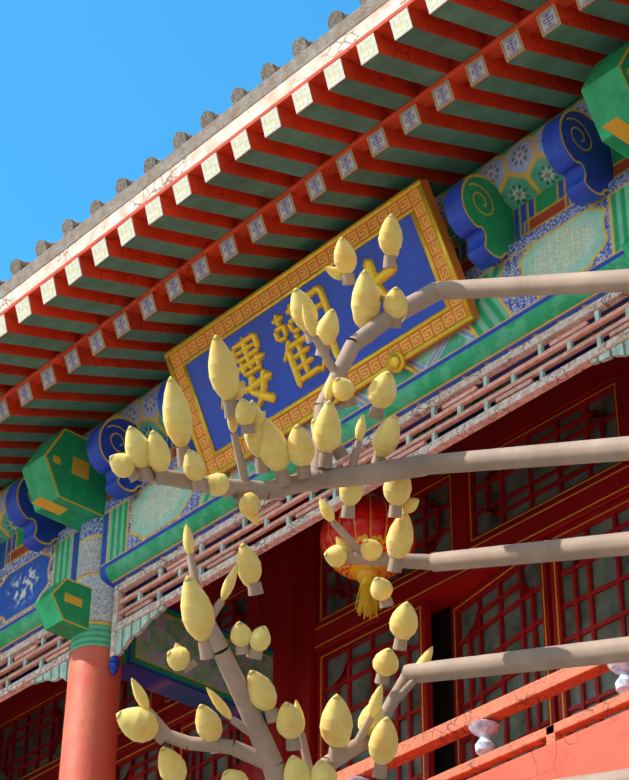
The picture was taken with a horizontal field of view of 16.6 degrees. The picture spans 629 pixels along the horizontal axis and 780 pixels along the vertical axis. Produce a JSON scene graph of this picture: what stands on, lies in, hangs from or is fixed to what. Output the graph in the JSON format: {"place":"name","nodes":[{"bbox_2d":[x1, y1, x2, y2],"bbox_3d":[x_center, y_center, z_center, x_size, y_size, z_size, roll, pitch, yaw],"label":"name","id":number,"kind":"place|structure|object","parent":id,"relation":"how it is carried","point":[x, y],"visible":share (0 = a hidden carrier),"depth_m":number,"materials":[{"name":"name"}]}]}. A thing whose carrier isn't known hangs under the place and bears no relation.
{"place":"outdoors","nodes":[
{"label":"outdoors","id":0,"kind":"place"},
{"bbox_2d":[0,524,249,688],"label":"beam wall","id":1,"kind":"structure","parent":0,"point":[204,559],"depth_m":19.20,"materials":[{"name":"red paint"}]},
{"bbox_2d":[0,0,361,280],"label":"sky","id":2,"kind":"structure","parent":0,"point":[91,90],"materials":[{"name":"blue"}]},
{"bbox_2d":[186,214,445,450],"bbox_3d":[-0.035,-0.361,14.902,0.314,0.619,2.360,27,-42,-33],"label":"signboard panel","id":3,"kind":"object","parent":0,"point":[413,274],"depth_m":14.88,"materials":[{"name":"blue paint"}]},
{"bbox_2d":[308,301,628,500],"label":"lattice railing","id":4,"kind":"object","parent":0,"point":[522,374],"depth_m":16.55,"materials":[{"name":"red wood"}]},
{"label":"ground","id":5,"kind":"structure","parent":0,"visible":0},
{"bbox_2d":[126,255,628,779],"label":"magnolia tree","id":6,"kind":"object","parent":5,"relation":"on","point":[264,751],"visible":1,"depth_m":1.01,"materials":[{"name":"brown plant"}]},
{"bbox_2d":[109,214,432,779],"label":"flower buds","id":7,"kind":"object","parent":6,"relation":"attached to","point":[271,446],"visible":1,"depth_m":1.00,"materials":[{"name":"yellow plant"}]},
{"bbox_2d":[467,710,628,779],"bbox_3d":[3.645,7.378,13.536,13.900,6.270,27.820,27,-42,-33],"label":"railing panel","id":8,"kind":"object","parent":5,"relation":"on","point":[602,746],"depth_m":10.81,"materials":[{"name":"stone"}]},
{"bbox_2d":[59,494,121,779],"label":"eave columns","id":9,"kind":"structure","parent":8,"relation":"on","point":[89,741],"depth_m":15.74,"materials":[{"name":"red paint"}]},
{"bbox_2d":[0,610,57,669],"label":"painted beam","id":10,"kind":"structure","parent":9,"relation":"attached to","point":[21,630],"depth_m":17.03,"materials":[{"name":"green paint"}]},
{"bbox_2d":[0,527,78,631],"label":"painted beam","id":11,"kind":"structure","parent":10,"relation":"on","point":[28,579],"depth_m":17.08,"materials":[{"name":"blue paint"}]},
{"bbox_2d":[0,526,67,569],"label":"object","id":12,"kind":"object","parent":9,"relation":"attached to","point":[13,548],"visible":0.19,"depth_m":17.71,"materials":[{"name":"paint"}]},
{"bbox_2d":[5,477,66,551],"bbox_3d":[-2.199,0.960,17.131,0.511,0.638,0.153,27,-42,-33],"label":"scroll bracket","id":13,"kind":"object","parent":9,"relation":"attached to","point":[41,532],"visible":0.54,"depth_m":16.99,"materials":[{"name":"blue paint"}]},
{"bbox_2d":[34,577,91,639],"bbox_3d":[-1.884,1.621,16.181,0.370,0.360,0.225,27,-42,-33],"label":"beam end","id":14,"kind":"object","parent":9,"relation":"attached to","point":[63,607],"visible":0.98,"depth_m":16.10,"materials":[{"name":"green paint"}]},
{"bbox_2d":[22,428,107,530],"bbox_3d":[-1.930,0.674,16.771,0.620,0.632,0.305,27,-42,-33],"label":"beam end","id":15,"kind":"object","parent":9,"relation":"attached to","point":[65,481],"visible":0.96,"depth_m":16.62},
{"bbox_2d":[75,506,104,580],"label":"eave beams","id":16,"kind":"structure","parent":9,"relation":"attached to","point":[101,548],"depth_m":16.64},
{"bbox_2d":[69,517,125,657],"bbox_3d":[-1.631,1.500,16.535,0.396,1.235,0.396,27,-42,-33],"label":"column top","id":17,"kind":"object","parent":9,"relation":"attached to","point":[97,632],"visible":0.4,"depth_m":16.31,"materials":[{"name":"paint"}]},
{"bbox_2d":[87,417,141,499],"bbox_3d":[-1.486,0.512,16.469,0.511,0.638,0.153,27,-42,-33],"label":"scroll bracket","id":18,"kind":"object","parent":9,"relation":"attached to","point":[106,441],"visible":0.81,"depth_m":16.34,"materials":[{"name":"blue paint"}]},
{"bbox_2d":[157,379,196,451],"bbox_3d":[-0.914,0.153,15.938,0.511,0.638,0.153,27,-42,-33],"label":"cloud head","id":19,"kind":"object","parent":9,"relation":"attached to","point":[160,398],"visible":0.08,"depth_m":15.82},
{"bbox_2d":[122,594,264,717],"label":"tie beams","id":20,"kind":"structure","parent":9,"relation":"attached to","point":[124,658],"depth_m":16.28,"materials":[{"name":"paint"}]},
{"bbox_2d":[121,664,265,721],"bbox_3d":[-0.906,2.398,16.709,1.560,0.001,0.240,27,-42,-33],"label":"beam underside","id":21,"kind":"object","parent":20,"relation":"attached to","point":[159,685],"visible":0.58,"depth_m":16.56,"materials":[{"name":"blue paint"}]},
{"bbox_2d":[127,592,272,716],"bbox_3d":[-0.821,2.089,16.810,1.560,0.620,0.001,27,-42,-33],"label":"painted beam panel","id":22,"kind":"object","parent":20,"relation":"attached to","point":[156,640],"visible":0.46,"depth_m":16.67,"materials":[{"name":"green paint"}]},
{"bbox_2d":[0,97,591,543],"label":"frieze panel","id":23,"kind":"object","parent":9,"relation":"attached to","point":[520,171],"visible":0.1,"depth_m":14.23,"materials":[{"name":"paint"}]},
{"bbox_2d":[0,0,628,490],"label":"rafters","id":24,"kind":"object","parent":9,"relation":"on","point":[530,88],"visible":0.5,"depth_m":14.43,"materials":[{"name":"paint"}]},
{"bbox_2d":[0,314,6,336],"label":"rafter end","id":25,"kind":"object","parent":24,"relation":"attached to","point":[3,330],"visible":1,"depth_m":15.58,"materials":[{"name":"white paint"}]},
{"bbox_2d":[0,399,9,421],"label":"rafter end","id":26,"kind":"object","parent":24,"relation":"on","point":[4,412],"visible":1,"depth_m":16.51,"materials":[{"name":"white paint"}]},
{"bbox_2d":[15,296,30,322],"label":"rafter end","id":27,"kind":"object","parent":24,"relation":"attached to","point":[23,310],"visible":1,"depth_m":15.42,"materials":[{"name":"white paint"}]},
{"bbox_2d":[17,381,32,406],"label":"rafter end","id":28,"kind":"object","parent":24,"relation":"on","point":[24,393],"visible":1,"depth_m":16.34,"materials":[{"name":"white paint"}]},
{"bbox_2d":[40,277,55,304],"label":"rafter end","id":29,"kind":"object","parent":24,"relation":"attached to","point":[48,291],"visible":0.98,"depth_m":15.23,"materials":[{"name":"white paint"}]},
{"bbox_2d":[40,365,55,389],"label":"rafter end","id":30,"kind":"object","parent":24,"relation":"on","point":[47,375],"visible":1,"depth_m":16.16,"materials":[{"name":"paint"}]},
{"bbox_2d":[64,348,80,373],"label":"rafter end","id":31,"kind":"object","parent":24,"relation":"on","point":[72,360],"visible":1,"depth_m":15.97,"materials":[{"name":"paint"}]},
{"bbox_2d":[65,257,81,284],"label":"rafter end","id":32,"kind":"object","parent":24,"relation":"attached to","point":[73,271],"visible":1,"depth_m":15.05,"materials":[{"name":"white paint"}]},
{"bbox_2d":[88,329,104,354],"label":"rafter end","id":33,"kind":"object","parent":24,"relation":"on","point":[96,343],"visible":1,"depth_m":15.79,"materials":[{"name":"paint"}]},
{"bbox_2d":[91,238,108,265],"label":"rafter end","id":34,"kind":"object","parent":24,"relation":"attached to","point":[99,251],"visible":1,"depth_m":14.86,"materials":[{"name":"white paint"}]},
{"bbox_2d":[113,312,129,338],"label":"rafter end","id":35,"kind":"object","parent":24,"relation":"on","point":[121,324],"visible":1,"depth_m":15.60,"materials":[{"name":"blue paint"}]},
{"bbox_2d":[117,218,134,245],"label":"rafter end","id":36,"kind":"object","parent":24,"relation":"attached to","point":[126,232],"visible":1,"depth_m":14.68,"materials":[{"name":"white paint"}]},
{"bbox_2d":[139,293,156,319],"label":"rafter end","id":37,"kind":"object","parent":24,"relation":"on","point":[147,305],"visible":1,"depth_m":15.41,"materials":[{"name":"paint"}]},
{"bbox_2d":[145,196,162,224],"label":"rafter end","id":38,"kind":"object","parent":24,"relation":"attached to","point":[153,208],"visible":1,"depth_m":14.49,"materials":[{"name":"white paint"}]},
{"bbox_2d":[165,274,182,300],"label":"rafter end","id":39,"kind":"object","parent":24,"relation":"on","point":[173,286],"visible":1,"depth_m":15.23,"materials":[{"name":"white paint"}]},
{"bbox_2d":[172,175,190,203],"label":"rafter end","id":40,"kind":"object","parent":24,"relation":"attached to","point":[181,189],"visible":1,"depth_m":14.31,"materials":[{"name":"white paint"}]},
{"bbox_2d":[0,0,387,298],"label":"roof deck","id":41,"kind":"structure","parent":24,"relation":"on","point":[278,77],"depth_m":14.32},
{"bbox_2d":[0,14,347,284],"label":"roof tiles","id":42,"kind":"object","parent":41,"relation":"on","point":[26,263],"visible":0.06,"depth_m":14.90,"materials":[{"name":"grey ceramic"}]},
{"bbox_2d":[0,0,367,285],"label":"roof tile ends","id":43,"kind":"object","parent":42,"relation":"attached to","point":[268,70],"visible":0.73,"depth_m":14.47,"materials":[{"name":"grey ceramic"}]},
{"bbox_2d":[0,0,408,312],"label":"eave fascia","id":44,"kind":"structure","parent":41,"relation":"attached to","point":[295,79],"depth_m":14.22,"materials":[{"name":"white paint"}]},
{"bbox_2d":[191,255,209,282],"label":"rafter end","id":45,"kind":"object","parent":24,"relation":"on","point":[200,268],"visible":1,"depth_m":15.04,"materials":[{"name":"white paint"}]},
{"bbox_2d":[201,153,219,182],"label":"rafter end","id":46,"kind":"object","parent":24,"relation":"attached to","point":[210,167],"visible":1,"depth_m":14.12,"materials":[{"name":"white paint"}]},
{"bbox_2d":[219,235,237,262],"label":"rafter end","id":47,"kind":"object","parent":24,"relation":"on","point":[228,248],"visible":1,"depth_m":14.86,"materials":[{"name":"paint"}]},
{"bbox_2d":[230,129,249,159],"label":"rafter end","id":48,"kind":"object","parent":24,"relation":"attached to","point":[240,144],"visible":1,"depth_m":13.94,"materials":[{"name":"white paint"}]},
{"bbox_2d":[247,214,266,242],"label":"rafter end","id":49,"kind":"object","parent":24,"relation":"on","point":[256,228],"visible":1,"depth_m":14.67,"materials":[{"name":"white paint"}]},
{"bbox_2d":[261,107,280,136],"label":"rafter end","id":50,"kind":"object","parent":24,"relation":"attached to","point":[270,120],"visible":1,"depth_m":13.75,"materials":[{"name":"white paint"}]},
{"bbox_2d":[276,193,295,222],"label":"rafter end","id":51,"kind":"object","parent":24,"relation":"on","point":[285,206],"visible":1,"depth_m":14.49,"materials":[{"name":"white paint"}]},
{"bbox_2d":[292,82,312,113],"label":"rafter end","id":52,"kind":"object","parent":24,"relation":"attached to","point":[302,97],"visible":1,"depth_m":13.56,"materials":[{"name":"white paint"}]},
{"bbox_2d":[305,172,325,200],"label":"rafter end","id":53,"kind":"object","parent":24,"relation":"on","point":[315,185],"visible":1,"depth_m":14.30,"materials":[{"name":"paint"}]},
{"bbox_2d":[324,58,344,89],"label":"rafter end","id":54,"kind":"object","parent":24,"relation":"attached to","point":[334,73],"visible":1,"depth_m":13.38,"materials":[{"name":"white paint"}]},
{"bbox_2d":[335,149,357,178],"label":"rafter end","id":55,"kind":"object","parent":24,"relation":"on","point":[346,164],"visible":1,"depth_m":14.12,"materials":[{"name":"white paint"}]},
{"bbox_2d":[356,33,378,64],"bbox_3d":[0.323,-2.081,13.193,0.001,0.144,0.154,9,-30,-44],"label":"rafter end","id":56,"kind":"object","parent":24,"relation":"attached to","point":[367,48],"visible":1,"depth_m":13.19,"materials":[{"name":"white paint"}]},
{"bbox_2d":[320,495,416,580],"bbox_3d":[0.384,1.063,15.458,0.690,0.573,0.685,27,-42,-33],"label":"lantern","id":57,"kind":"object","parent":24,"relation":"hanging from","point":[372,520],"visible":0.35,"depth_m":15.21,"materials":[{"name":"red fabric"}]},
{"bbox_2d":[355,576,381,619],"bbox_3d":[0.381,1.462,15.190,0.183,0.291,0.172,27,-42,-33],"label":"lantern tassel","id":58,"kind":"object","parent":57,"relation":"hanging from","point":[367,602],"visible":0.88,"depth_m":15.15,"materials":[{"name":"yellow fabric"}]},
{"bbox_2d":[357,493,379,582],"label":"lantern caps","id":59,"kind":"object","parent":57,"relation":"attached to","point":[368,571],"visible":0.33,"depth_m":15.23,"materials":[{"name":"gold metal"}]},
{"bbox_2d":[367,127,388,156],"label":"rafter end","id":60,"kind":"object","parent":24,"relation":"on","point":[377,141],"visible":0.98,"depth_m":13.93,"materials":[{"name":"white paint"}]},
{"bbox_2d":[390,8,411,39],"bbox_3d":[0.520,-2.202,13.009,0.001,0.144,0.154,9,-31,-44],"label":"rafter end","id":61,"kind":"object","parent":24,"relation":"attached to","point":[400,23],"visible":1,"depth_m":13.01,"materials":[{"name":"white paint"}]},
{"bbox_2d":[399,104,420,133],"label":"rafter end","id":62,"kind":"object","parent":24,"relation":"on","point":[409,117],"visible":1,"depth_m":13.74,"materials":[{"name":"paint"}]},
{"bbox_2d":[425,0,446,13],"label":"rafter end","id":63,"kind":"object","parent":24,"relation":"attached to","point":[432,5],"visible":1,"depth_m":12.83,"materials":[{"name":"white paint"}]},
{"bbox_2d":[431,80,453,110],"bbox_3d":[0.804,-1.849,13.563,0.001,0.144,0.154,4,-26,-46],"label":"rafter end","id":64,"kind":"object","parent":24,"relation":"on","point":[442,94],"visible":1,"depth_m":13.56,"materials":[{"name":"white paint"}]},
{"bbox_2d":[465,55,488,86],"bbox_3d":[1.004,-1.975,13.377,0.001,0.144,0.154,4,-26,-46],"label":"rafter end","id":65,"kind":"object","parent":24,"relation":"on","point":[476,70],"visible":1,"depth_m":13.38,"materials":[{"name":"paint"}]},
{"bbox_2d":[500,29,523,61],"bbox_3d":[1.205,-2.101,13.191,0.001,0.144,0.154,4,-28,-46],"label":"rafter end","id":66,"kind":"object","parent":24,"relation":"on","point":[511,44],"visible":1,"depth_m":13.19,"materials":[{"name":"white paint"}]},
{"bbox_2d":[536,4,561,36],"bbox_3d":[1.407,-2.224,13.003,0.001,0.144,0.154,4,-28,-46],"label":"rafter end","id":67,"kind":"object","parent":24,"relation":"on","point":[548,19],"visible":1,"depth_m":13.00,"materials":[{"name":"white paint"}]},
{"bbox_2d":[576,0,593,9],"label":"rafter end","id":68,"kind":"object","parent":24,"relation":"on","point":[581,4],"visible":1,"depth_m":12.83,"materials":[{"name":"white paint"}]},
{"bbox_2d":[0,292,628,702],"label":"hanging lattice frieze","id":69,"kind":"object","parent":9,"relation":"attached to","point":[458,432],"visible":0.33,"depth_m":14.35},
{"bbox_2d":[109,656,119,674],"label":"frieze finials","id":70,"kind":"object","parent":69,"relation":"attached to","point":[114,663],"visible":0.58,"depth_m":15.92,"materials":[{"name":"blue paint"}]},
{"bbox_2d":[0,302,628,689],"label":"pink frieze bars","id":71,"kind":"object","parent":69,"relation":"attached to","point":[579,331],"visible":0.79,"depth_m":14.35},
{"bbox_2d":[5,306,628,687],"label":"green frieze bars","id":72,"kind":"object","parent":69,"relation":"attached to","point":[542,374],"visible":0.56,"depth_m":14.84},
{"bbox_2d":[31,339,628,684],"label":"frieze brackets","id":73,"kind":"object","parent":69,"relation":"attached to","point":[126,635],"visible":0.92,"depth_m":15.92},
{"bbox_2d":[164,179,478,475],"bbox_3d":[-0.007,-0.362,14.933,0.525,0.942,2.690,27,-42,-33],"label":"name board","id":74,"kind":"object","parent":9,"relation":"attached to","point":[446,238],"visible":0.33,"depth_m":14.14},
{"bbox_2d":[173,364,213,462],"bbox_3d":[-0.876,0.166,15.678,0.337,0.670,0.100,27,-42,-33],"label":"sign frame border","id":75,"kind":"object","parent":74,"relation":"attached to","point":[196,420],"visible":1,"depth_m":15.67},
{"bbox_2d":[169,187,421,368],"bbox_3d":[-0.177,-0.747,15.010,0.045,0.089,2.620,27,-42,-33],"label":"sign frame border","id":76,"kind":"object","parent":74,"relation":"attached to","point":[407,201],"visible":0.9,"depth_m":15.00,"materials":[{"name":"orange paint"}]},
{"bbox_2d":[206,303,466,474],"bbox_3d":[0.102,0.025,14.788,0.045,0.089,2.620,27,-42,-33],"label":"sign frame border","id":77,"kind":"object","parent":74,"relation":"attached to","point":[435,327],"visible":0.75,"depth_m":14.54,"materials":[{"name":"gold metal"}]},
{"bbox_2d":[413,201,461,308],"bbox_3d":[0.801,-0.887,14.120,0.337,0.670,0.100,27,-42,-33],"label":"sign frame border","id":78,"kind":"object","parent":74,"relation":"attached to","point":[432,243],"visible":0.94,"depth_m":14.14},
{"bbox_2d":[100,254,628,594],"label":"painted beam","id":79,"kind":"structure","parent":9,"relation":"attached to","point":[522,329],"depth_m":14.22,"materials":[{"name":"green paint"}]},
{"bbox_2d":[100,170,628,570],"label":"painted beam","id":80,"kind":"structure","parent":79,"relation":"on","point":[593,236],"depth_m":13.95,"materials":[{"name":"green paint"}]},
{"bbox_2d":[163,149,628,460],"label":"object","id":81,"kind":"object","parent":80,"relation":"attached to","point":[543,207],"visible":0.12,"depth_m":14.06,"materials":[{"name":"paint"}]},
{"bbox_2d":[387,351,416,372],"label":"name board brackets","id":82,"kind":"object","parent":79,"relation":"attached to","point":[396,361],"visible":0.48,"depth_m":14.31,"materials":[{"name":"gold metal"}]},
{"bbox_2d":[445,174,515,268],"bbox_3d":[1.084,-1.101,14.083,0.511,0.638,0.153,27,-42,-33],"label":"carved bracket","id":83,"kind":"object","parent":9,"relation":"attached to","point":[480,215],"visible":0.92,"depth_m":13.98,"materials":[{"name":"paint"}]},
{"bbox_2d":[542,109,614,206],"bbox_3d":[1.656,-1.460,13.551,0.511,0.638,0.153,27,-42,-33],"label":"carved bracket","id":84,"kind":"object","parent":9,"relation":"attached to","point":[578,153],"visible":0.92,"depth_m":13.44,"materials":[{"name":"blue paint"}]},
{"bbox_2d":[581,42,628,158],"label":"beam end","id":85,"kind":"object","parent":9,"relation":"attached to","point":[605,90],"visible":1,"depth_m":12.99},
{"bbox_2d":[621,236,628,260],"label":"beam end","id":86,"kind":"object","parent":9,"relation":"attached to","point":[625,246],"visible":1,"depth_m":12.54,"materials":[{"name":"green paint"}]},
{"bbox_2d":[0,356,628,779],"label":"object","id":87,"kind":"structure","parent":8,"relation":"on","point":[282,608],"depth_m":16.98,"materials":[{"name":"red paint"}]},
{"bbox_2d":[0,378,628,779],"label":"lattice sashes","id":88,"kind":"object","parent":87,"relation":"on","point":[480,626],"visible":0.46,"depth_m":16.19,"materials":[{"name":"red paint"}]},
{"bbox_2d":[0,392,628,779],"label":"sash glass","id":89,"kind":"object","parent":88,"relation":"in","point":[607,600],"visible":0.19,"depth_m":16.07,"materials":[{"name":"grey glass"}]},
{"bbox_2d":[0,382,628,779],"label":"sash gilt beads","id":90,"kind":"object","parent":88,"relation":"attached to","point":[426,590],"visible":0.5,"depth_m":16.29},
{"bbox_2d":[431,603,455,775],"bbox_3d":[1.835,1.484,15.572,0.250,5.800,24.220,27,-42,-33],"label":"dark room","id":91,"kind":"object","parent":8,"relation":"on","point":[443,697],"depth_m":16.36,"materials":[{"name":"black"}]},
{"bbox_2d":[336,664,628,779],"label":"balustrade","id":92,"kind":"object","parent":8,"relation":"on","point":[510,704],"visible":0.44,"depth_m":12.40,"materials":[{"name":"red wood"}]},
{"bbox_2d":[346,662,628,779],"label":"railing balusters","id":93,"kind":"object","parent":92,"relation":"attached to","point":[484,730],"visible":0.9,"depth_m":12.48,"materials":[{"name":"white stone"}]}
]}

